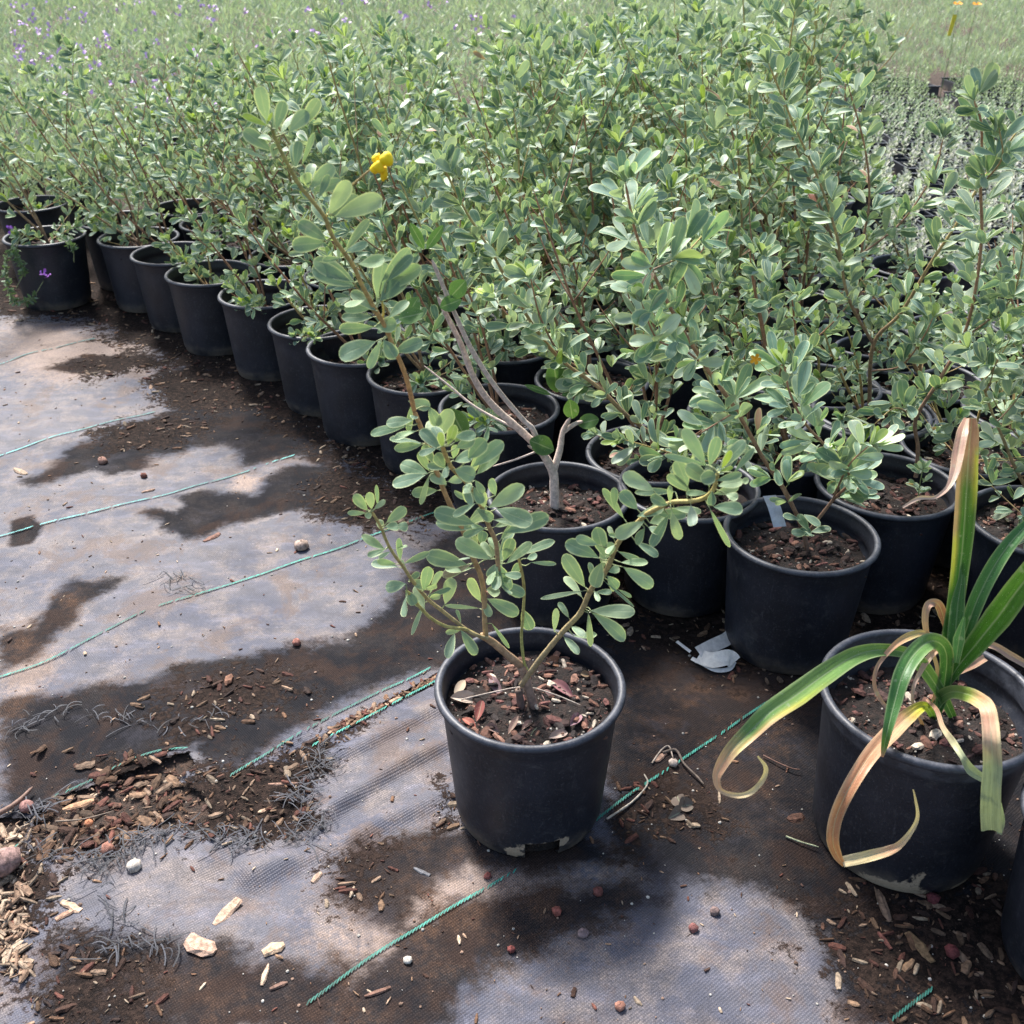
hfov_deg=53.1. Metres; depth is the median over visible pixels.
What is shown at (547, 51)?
potted shrub
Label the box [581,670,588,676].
fallen leaf
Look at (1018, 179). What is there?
seedling tray
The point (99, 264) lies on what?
potted shrub
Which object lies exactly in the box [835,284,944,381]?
potted shrub
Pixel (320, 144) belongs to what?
potted shrub
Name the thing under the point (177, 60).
potted shrub
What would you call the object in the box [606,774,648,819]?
twig
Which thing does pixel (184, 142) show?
potted shrub
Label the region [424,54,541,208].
potted shrub
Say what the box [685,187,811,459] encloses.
potted shrub
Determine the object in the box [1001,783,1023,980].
plant pot
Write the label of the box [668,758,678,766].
pebble
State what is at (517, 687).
dry twig
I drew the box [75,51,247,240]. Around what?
potted shrub
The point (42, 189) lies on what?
potted shrub
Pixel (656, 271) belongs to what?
potted shrub
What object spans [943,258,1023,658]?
potted shrub
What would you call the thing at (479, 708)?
fallen leaf
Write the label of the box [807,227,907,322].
potted shrub
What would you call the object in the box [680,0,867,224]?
potted shrub
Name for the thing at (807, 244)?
potted shrub
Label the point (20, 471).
wood chip
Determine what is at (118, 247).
potted shrub
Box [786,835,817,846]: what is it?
twig
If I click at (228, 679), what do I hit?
wood chip
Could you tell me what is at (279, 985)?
wood chip
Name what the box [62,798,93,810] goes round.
wood chip
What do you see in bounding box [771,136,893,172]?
seedling tray
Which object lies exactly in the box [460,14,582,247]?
potted shrub
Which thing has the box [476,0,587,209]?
potted shrub
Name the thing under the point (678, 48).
potted shrub
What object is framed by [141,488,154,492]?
wood chip
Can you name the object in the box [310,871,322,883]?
wood chip
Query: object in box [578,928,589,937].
pebble
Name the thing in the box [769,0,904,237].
potted shrub
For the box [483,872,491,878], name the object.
pebble
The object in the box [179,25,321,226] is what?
potted shrub
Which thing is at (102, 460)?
pebble
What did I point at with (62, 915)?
wood chip
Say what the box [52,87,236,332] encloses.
potted shrub
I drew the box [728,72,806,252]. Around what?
potted shrub
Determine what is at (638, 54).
potted shrub
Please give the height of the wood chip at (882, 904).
0.008 m
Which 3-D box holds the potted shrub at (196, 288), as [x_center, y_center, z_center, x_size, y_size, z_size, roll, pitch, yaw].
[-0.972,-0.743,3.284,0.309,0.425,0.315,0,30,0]
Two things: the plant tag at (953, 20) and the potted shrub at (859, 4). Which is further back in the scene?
the plant tag at (953, 20)
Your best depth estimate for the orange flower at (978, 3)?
7.46 m
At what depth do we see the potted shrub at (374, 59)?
3.55 m
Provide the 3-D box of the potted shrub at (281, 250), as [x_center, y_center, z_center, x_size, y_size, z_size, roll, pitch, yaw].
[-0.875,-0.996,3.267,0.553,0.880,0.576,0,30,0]
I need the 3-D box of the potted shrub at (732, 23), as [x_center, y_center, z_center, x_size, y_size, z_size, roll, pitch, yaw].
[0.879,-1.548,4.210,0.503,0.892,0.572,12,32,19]
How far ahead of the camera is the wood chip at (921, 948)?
1.39 m
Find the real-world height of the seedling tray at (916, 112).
0.216 m
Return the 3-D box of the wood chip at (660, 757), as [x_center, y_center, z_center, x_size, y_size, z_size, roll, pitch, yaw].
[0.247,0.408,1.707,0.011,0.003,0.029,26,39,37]
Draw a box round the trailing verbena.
[0,225,78,306]
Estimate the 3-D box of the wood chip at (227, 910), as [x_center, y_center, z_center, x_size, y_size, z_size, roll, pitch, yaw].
[-0.402,0.563,1.442,0.019,0.006,0.051,15,33,24]
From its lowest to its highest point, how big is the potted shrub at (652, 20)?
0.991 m
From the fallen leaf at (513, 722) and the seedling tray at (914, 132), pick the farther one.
the seedling tray at (914, 132)
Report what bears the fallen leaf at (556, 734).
on the potted shrub at (519, 790)
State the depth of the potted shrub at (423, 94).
3.41 m
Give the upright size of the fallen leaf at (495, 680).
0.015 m
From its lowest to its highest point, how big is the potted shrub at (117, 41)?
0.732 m
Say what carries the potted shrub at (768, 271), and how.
on the weed fabric
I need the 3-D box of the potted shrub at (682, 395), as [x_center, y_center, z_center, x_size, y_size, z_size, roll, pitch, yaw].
[0.252,-0.563,2.557,0.597,0.840,0.481,9,31,15]
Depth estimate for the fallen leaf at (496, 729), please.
1.46 m
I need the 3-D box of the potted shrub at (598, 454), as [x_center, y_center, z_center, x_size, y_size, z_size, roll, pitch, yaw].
[0.228,-0.311,2.099,0.490,0.862,0.341,12,32,20]
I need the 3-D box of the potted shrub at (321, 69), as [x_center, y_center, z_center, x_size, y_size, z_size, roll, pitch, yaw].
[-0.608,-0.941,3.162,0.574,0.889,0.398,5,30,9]
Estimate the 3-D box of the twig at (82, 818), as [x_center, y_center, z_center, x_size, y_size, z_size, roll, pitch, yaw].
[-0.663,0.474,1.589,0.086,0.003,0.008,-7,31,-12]
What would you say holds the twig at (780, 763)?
on the weed fabric
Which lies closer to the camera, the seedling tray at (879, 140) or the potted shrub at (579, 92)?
the potted shrub at (579, 92)
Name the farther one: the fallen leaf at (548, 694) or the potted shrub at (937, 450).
the potted shrub at (937, 450)
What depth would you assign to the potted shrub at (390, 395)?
2.48 m
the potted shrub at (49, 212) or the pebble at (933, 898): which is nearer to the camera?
the pebble at (933, 898)
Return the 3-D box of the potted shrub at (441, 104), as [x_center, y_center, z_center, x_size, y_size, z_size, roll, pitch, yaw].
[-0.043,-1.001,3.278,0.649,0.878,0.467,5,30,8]
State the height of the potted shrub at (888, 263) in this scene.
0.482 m
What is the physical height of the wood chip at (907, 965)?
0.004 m
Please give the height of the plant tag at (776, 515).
0.053 m
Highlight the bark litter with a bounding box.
[0,277,1023,1023]
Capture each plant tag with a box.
[763,495,785,526]
[947,14,956,35]
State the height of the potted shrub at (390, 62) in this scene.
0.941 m
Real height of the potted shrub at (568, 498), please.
0.781 m
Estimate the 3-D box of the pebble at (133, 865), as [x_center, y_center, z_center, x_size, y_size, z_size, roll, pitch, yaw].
[-0.557,0.522,1.511,0.022,0.018,0.023,0,30,0]
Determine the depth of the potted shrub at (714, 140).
2.53 m
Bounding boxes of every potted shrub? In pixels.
[0,30,179,312]
[0,48,157,291]
[0,63,112,225]
[0,84,79,234]
[0,138,45,200]
[0,140,93,310]
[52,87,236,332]
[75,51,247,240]
[84,37,187,192]
[99,43,277,258]
[129,28,279,206]
[136,49,322,280]
[142,93,312,380]
[151,36,312,279]
[151,220,254,355]
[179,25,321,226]
[180,42,323,235]
[183,54,252,174]
[213,48,411,304]
[232,138,431,446]
[234,46,473,326]
[239,86,754,856]
[240,28,361,193]
[254,50,361,197]
[256,41,401,260]
[264,263,368,416]
[275,0,417,233]
[276,5,454,291]
[314,16,474,244]
[316,192,485,478]
[321,72,496,353]
[366,155,559,520]
[381,35,586,384]
[391,49,589,290]
[398,223,628,627]
[405,122,540,305]
[412,90,534,267]
[415,136,778,617]
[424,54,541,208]
[426,15,606,322]
[454,20,668,358]
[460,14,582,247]
[470,115,649,464]
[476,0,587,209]
[494,13,628,305]
[506,137,745,572]
[515,103,746,428]
[517,0,660,226]
[529,21,728,330]
[542,86,613,267]
[554,0,733,242]
[580,28,694,206]
[589,147,904,674]
[590,22,776,310]
[590,100,735,284]
[600,26,767,235]
[621,0,699,129]
[624,0,736,209]
[641,0,807,390]
[646,84,767,264]
[670,17,790,211]
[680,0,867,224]
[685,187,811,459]
[693,39,885,362]
[703,8,839,191]
[719,0,916,209]
[724,172,869,498]
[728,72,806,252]
[729,71,856,290]
[746,43,1023,454]
[757,0,963,364]
[767,307,882,422]
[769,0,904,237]
[786,306,932,454]
[793,190,875,272]
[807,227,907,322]
[814,62,1023,614]
[823,135,896,235]
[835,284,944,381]
[860,278,980,418]
[862,191,958,320]
[888,355,1023,568]
[904,272,999,359]
[917,278,1023,386]
[921,165,1023,417]
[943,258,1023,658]
[960,346,1023,432]
[964,255,1023,329]
[991,262,1023,342]
[998,194,1023,277]
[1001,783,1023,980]
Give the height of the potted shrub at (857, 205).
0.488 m
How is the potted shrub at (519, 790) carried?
on the weed fabric
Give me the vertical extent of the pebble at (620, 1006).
0.012 m
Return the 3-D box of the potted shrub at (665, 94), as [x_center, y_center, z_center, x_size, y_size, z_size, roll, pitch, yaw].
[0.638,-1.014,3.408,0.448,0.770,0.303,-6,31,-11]
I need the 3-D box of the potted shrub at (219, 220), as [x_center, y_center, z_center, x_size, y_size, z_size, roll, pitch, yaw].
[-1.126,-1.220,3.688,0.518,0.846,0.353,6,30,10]
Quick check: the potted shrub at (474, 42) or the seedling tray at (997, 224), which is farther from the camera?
the seedling tray at (997, 224)
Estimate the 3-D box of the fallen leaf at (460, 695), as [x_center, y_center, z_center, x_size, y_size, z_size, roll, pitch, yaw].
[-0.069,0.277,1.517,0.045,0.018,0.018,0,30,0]
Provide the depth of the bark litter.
1.59 m
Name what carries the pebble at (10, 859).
on the weed fabric
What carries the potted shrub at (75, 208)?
on the ground
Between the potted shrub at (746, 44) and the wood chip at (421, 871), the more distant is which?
the potted shrub at (746, 44)
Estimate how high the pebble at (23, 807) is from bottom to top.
0.020 m
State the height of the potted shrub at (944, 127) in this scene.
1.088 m
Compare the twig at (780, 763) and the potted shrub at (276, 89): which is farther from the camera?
the potted shrub at (276, 89)
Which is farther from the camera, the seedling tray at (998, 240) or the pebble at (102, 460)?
the seedling tray at (998, 240)
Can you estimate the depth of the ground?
6.75 m
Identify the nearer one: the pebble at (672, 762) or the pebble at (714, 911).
the pebble at (714, 911)
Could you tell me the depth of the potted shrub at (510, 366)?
2.51 m
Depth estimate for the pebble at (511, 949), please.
1.39 m
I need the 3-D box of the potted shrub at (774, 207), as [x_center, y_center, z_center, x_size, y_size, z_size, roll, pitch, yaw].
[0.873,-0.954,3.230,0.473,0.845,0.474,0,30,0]
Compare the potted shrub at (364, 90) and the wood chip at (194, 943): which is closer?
the wood chip at (194, 943)
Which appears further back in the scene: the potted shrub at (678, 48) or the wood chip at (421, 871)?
the potted shrub at (678, 48)
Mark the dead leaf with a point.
(679, 802)
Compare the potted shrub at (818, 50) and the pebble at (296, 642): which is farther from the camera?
the potted shrub at (818, 50)
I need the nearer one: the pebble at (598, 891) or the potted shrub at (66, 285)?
the pebble at (598, 891)
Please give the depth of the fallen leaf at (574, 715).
1.48 m
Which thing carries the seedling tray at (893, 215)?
on the ground
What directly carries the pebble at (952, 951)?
on the weed fabric
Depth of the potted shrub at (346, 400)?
2.62 m
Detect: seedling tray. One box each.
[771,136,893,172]
[812,111,892,148]
[833,155,934,200]
[839,71,939,111]
[844,58,941,95]
[856,220,992,294]
[858,89,967,127]
[876,130,1019,176]
[877,106,986,148]
[884,196,924,236]
[896,182,1023,236]
[902,153,1023,202]
[941,57,1023,91]
[943,71,1023,108]
[944,217,1022,290]
[948,89,1023,131]
[977,106,1021,141]
[1004,130,1023,174]
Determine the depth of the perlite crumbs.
1.52 m
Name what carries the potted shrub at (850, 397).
on the weed fabric
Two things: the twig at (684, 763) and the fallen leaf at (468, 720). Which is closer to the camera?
the fallen leaf at (468, 720)
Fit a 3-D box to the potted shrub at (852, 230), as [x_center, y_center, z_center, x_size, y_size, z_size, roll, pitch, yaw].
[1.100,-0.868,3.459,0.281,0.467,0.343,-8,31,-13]
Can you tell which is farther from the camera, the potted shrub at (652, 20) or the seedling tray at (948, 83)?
the seedling tray at (948, 83)
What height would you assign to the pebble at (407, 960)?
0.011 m
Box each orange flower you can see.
[939,1,962,98]
[957,2,981,98]
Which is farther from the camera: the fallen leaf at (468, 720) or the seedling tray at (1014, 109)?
the seedling tray at (1014, 109)
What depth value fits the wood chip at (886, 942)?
1.40 m
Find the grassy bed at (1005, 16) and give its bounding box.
[627,0,1023,74]
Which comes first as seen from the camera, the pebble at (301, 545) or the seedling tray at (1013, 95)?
the pebble at (301, 545)
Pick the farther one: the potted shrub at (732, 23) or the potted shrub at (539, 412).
the potted shrub at (732, 23)
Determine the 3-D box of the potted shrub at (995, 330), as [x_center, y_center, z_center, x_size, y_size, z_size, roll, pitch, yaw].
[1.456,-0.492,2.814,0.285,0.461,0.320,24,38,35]
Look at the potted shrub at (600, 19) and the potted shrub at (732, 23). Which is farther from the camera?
the potted shrub at (732, 23)
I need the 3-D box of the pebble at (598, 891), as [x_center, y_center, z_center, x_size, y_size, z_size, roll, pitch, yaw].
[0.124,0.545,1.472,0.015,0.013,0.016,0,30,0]
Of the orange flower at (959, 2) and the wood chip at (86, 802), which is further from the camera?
the orange flower at (959, 2)
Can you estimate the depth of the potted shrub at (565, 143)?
3.38 m
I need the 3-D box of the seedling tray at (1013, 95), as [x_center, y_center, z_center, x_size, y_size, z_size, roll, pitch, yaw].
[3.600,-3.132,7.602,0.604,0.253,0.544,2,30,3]
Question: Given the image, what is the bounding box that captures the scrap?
[676,631,739,671]
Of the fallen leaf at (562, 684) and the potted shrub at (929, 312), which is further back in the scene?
the potted shrub at (929, 312)
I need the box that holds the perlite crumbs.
[0,313,1018,1021]
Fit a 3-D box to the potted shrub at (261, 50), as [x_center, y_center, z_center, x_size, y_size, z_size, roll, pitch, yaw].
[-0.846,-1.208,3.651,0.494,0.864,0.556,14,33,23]
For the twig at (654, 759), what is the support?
on the weed fabric
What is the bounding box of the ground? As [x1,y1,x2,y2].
[0,0,1023,962]
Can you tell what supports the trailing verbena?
hanging from the potted shrub at (66, 285)
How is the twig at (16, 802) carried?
on the weed fabric
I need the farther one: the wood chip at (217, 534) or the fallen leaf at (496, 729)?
the wood chip at (217, 534)
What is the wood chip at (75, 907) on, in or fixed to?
on the weed fabric
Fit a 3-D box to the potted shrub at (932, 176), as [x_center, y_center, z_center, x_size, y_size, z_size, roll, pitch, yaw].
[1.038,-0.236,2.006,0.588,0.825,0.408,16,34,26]
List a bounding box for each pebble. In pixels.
[0,846,20,877]
[19,799,33,812]
[85,819,92,826]
[98,457,107,464]
[100,841,114,855]
[126,858,141,872]
[292,638,300,645]
[294,539,308,550]
[403,956,412,963]
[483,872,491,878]
[507,945,515,952]
[552,906,561,916]
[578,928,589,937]
[593,886,602,896]
[615,1001,625,1011]
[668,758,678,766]
[688,922,698,932]
[710,906,719,915]
[926,892,940,904]
[944,944,959,959]
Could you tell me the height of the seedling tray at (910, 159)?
0.184 m
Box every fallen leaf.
[451,690,473,702]
[454,680,465,692]
[462,717,475,726]
[474,700,484,720]
[486,723,499,732]
[489,676,501,692]
[508,716,517,733]
[522,720,532,729]
[541,689,551,699]
[545,655,558,665]
[549,729,567,738]
[552,679,572,695]
[570,712,581,725]
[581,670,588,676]
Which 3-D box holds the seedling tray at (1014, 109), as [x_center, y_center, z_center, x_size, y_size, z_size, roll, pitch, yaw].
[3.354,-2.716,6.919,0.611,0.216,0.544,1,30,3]
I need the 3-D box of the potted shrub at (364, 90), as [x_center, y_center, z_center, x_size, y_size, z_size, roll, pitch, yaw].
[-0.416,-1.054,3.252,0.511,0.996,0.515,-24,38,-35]
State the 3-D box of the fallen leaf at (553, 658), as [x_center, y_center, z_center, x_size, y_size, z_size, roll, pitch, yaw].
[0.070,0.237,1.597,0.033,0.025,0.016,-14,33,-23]
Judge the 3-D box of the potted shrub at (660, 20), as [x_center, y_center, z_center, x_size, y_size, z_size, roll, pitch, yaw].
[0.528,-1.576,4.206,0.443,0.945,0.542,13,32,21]
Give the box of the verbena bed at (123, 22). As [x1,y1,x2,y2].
[0,0,788,211]
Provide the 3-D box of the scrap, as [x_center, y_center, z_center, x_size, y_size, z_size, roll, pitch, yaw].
[0.421,0.234,1.988,0.124,0.030,0.221,26,39,37]
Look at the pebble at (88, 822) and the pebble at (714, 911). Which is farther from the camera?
the pebble at (88, 822)
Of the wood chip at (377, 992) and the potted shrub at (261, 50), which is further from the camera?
the potted shrub at (261, 50)
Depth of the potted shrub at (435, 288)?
2.67 m
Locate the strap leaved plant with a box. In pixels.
[712,417,1023,893]
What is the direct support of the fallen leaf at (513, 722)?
on the potted shrub at (519, 790)
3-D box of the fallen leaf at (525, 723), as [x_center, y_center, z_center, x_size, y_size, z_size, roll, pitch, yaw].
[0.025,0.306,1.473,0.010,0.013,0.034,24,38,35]
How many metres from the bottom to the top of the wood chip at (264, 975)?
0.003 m
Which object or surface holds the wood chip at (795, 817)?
on the weed fabric
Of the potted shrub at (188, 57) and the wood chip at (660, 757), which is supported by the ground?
the potted shrub at (188, 57)
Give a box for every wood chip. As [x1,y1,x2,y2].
[13,468,27,474]
[55,909,73,921]
[60,899,82,912]
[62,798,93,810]
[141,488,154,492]
[183,932,216,956]
[202,532,220,541]
[212,897,242,925]
[224,674,233,685]
[260,964,268,985]
[261,942,284,956]
[268,782,298,785]
[269,981,287,990]
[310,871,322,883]
[364,986,390,996]
[413,867,430,876]
[654,753,666,762]
[786,813,804,822]
[874,887,891,921]
[877,931,892,949]
[902,958,914,972]
[904,931,934,962]
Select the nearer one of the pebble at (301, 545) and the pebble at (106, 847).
the pebble at (106, 847)
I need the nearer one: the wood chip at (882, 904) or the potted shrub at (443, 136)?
the wood chip at (882, 904)
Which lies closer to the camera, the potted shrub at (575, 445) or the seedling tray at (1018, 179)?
the potted shrub at (575, 445)
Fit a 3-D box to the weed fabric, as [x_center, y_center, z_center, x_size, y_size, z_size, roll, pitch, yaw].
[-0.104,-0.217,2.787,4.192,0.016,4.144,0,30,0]
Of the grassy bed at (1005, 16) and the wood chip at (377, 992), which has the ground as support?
the grassy bed at (1005, 16)
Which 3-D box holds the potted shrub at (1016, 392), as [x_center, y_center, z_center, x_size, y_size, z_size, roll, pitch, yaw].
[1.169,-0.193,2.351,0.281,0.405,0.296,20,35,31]
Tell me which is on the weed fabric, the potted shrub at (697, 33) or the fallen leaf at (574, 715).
the potted shrub at (697, 33)
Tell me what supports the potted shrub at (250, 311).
on the weed fabric
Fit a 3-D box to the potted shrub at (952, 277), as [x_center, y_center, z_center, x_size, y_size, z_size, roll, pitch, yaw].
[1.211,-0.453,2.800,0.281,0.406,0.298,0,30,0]
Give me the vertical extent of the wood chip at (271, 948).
0.005 m
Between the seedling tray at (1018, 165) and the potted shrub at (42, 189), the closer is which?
the potted shrub at (42, 189)
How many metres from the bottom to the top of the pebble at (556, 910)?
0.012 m
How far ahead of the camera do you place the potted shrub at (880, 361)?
2.45 m
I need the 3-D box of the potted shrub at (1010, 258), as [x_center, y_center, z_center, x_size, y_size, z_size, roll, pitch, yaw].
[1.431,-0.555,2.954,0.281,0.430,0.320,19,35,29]
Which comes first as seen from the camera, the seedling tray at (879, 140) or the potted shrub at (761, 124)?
the potted shrub at (761, 124)
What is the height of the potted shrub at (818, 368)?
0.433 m
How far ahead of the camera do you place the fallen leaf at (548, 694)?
1.52 m
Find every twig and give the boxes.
[0,787,32,815]
[55,811,112,822]
[461,686,579,704]
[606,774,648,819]
[651,745,672,763]
[662,748,703,784]
[763,755,799,769]
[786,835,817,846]
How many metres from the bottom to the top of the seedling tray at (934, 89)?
0.253 m
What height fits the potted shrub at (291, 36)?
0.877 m
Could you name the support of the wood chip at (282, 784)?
on the weed fabric
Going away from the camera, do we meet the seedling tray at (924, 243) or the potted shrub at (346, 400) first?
the potted shrub at (346, 400)
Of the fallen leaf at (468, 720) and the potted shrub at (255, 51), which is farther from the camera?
the potted shrub at (255, 51)
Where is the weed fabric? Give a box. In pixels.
[0,238,1023,1023]
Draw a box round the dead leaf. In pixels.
[668,794,693,819]
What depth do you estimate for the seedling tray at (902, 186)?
5.04 m
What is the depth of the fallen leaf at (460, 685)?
1.54 m
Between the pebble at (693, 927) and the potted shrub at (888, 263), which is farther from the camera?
the potted shrub at (888, 263)
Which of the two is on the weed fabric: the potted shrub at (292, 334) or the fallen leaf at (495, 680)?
the potted shrub at (292, 334)
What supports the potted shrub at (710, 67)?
on the weed fabric
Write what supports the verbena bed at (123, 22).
on the ground
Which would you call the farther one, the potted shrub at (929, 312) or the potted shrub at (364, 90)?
the potted shrub at (364, 90)
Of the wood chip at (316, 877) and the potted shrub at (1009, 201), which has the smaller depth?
the wood chip at (316, 877)
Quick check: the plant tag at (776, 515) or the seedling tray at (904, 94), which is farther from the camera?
the seedling tray at (904, 94)
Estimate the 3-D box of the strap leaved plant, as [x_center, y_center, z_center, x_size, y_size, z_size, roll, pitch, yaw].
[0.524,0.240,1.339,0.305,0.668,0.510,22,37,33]
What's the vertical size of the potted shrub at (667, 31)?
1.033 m
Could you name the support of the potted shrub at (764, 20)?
on the weed fabric
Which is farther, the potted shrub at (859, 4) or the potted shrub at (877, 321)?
the potted shrub at (859, 4)
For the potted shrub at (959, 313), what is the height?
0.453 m
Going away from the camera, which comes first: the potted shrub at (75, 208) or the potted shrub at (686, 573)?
the potted shrub at (686, 573)
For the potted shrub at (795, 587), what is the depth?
1.70 m
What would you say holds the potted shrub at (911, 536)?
on the weed fabric
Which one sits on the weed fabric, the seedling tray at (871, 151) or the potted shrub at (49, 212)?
the potted shrub at (49, 212)
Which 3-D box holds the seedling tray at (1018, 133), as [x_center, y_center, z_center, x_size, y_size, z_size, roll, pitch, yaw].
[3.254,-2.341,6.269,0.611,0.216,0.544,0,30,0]

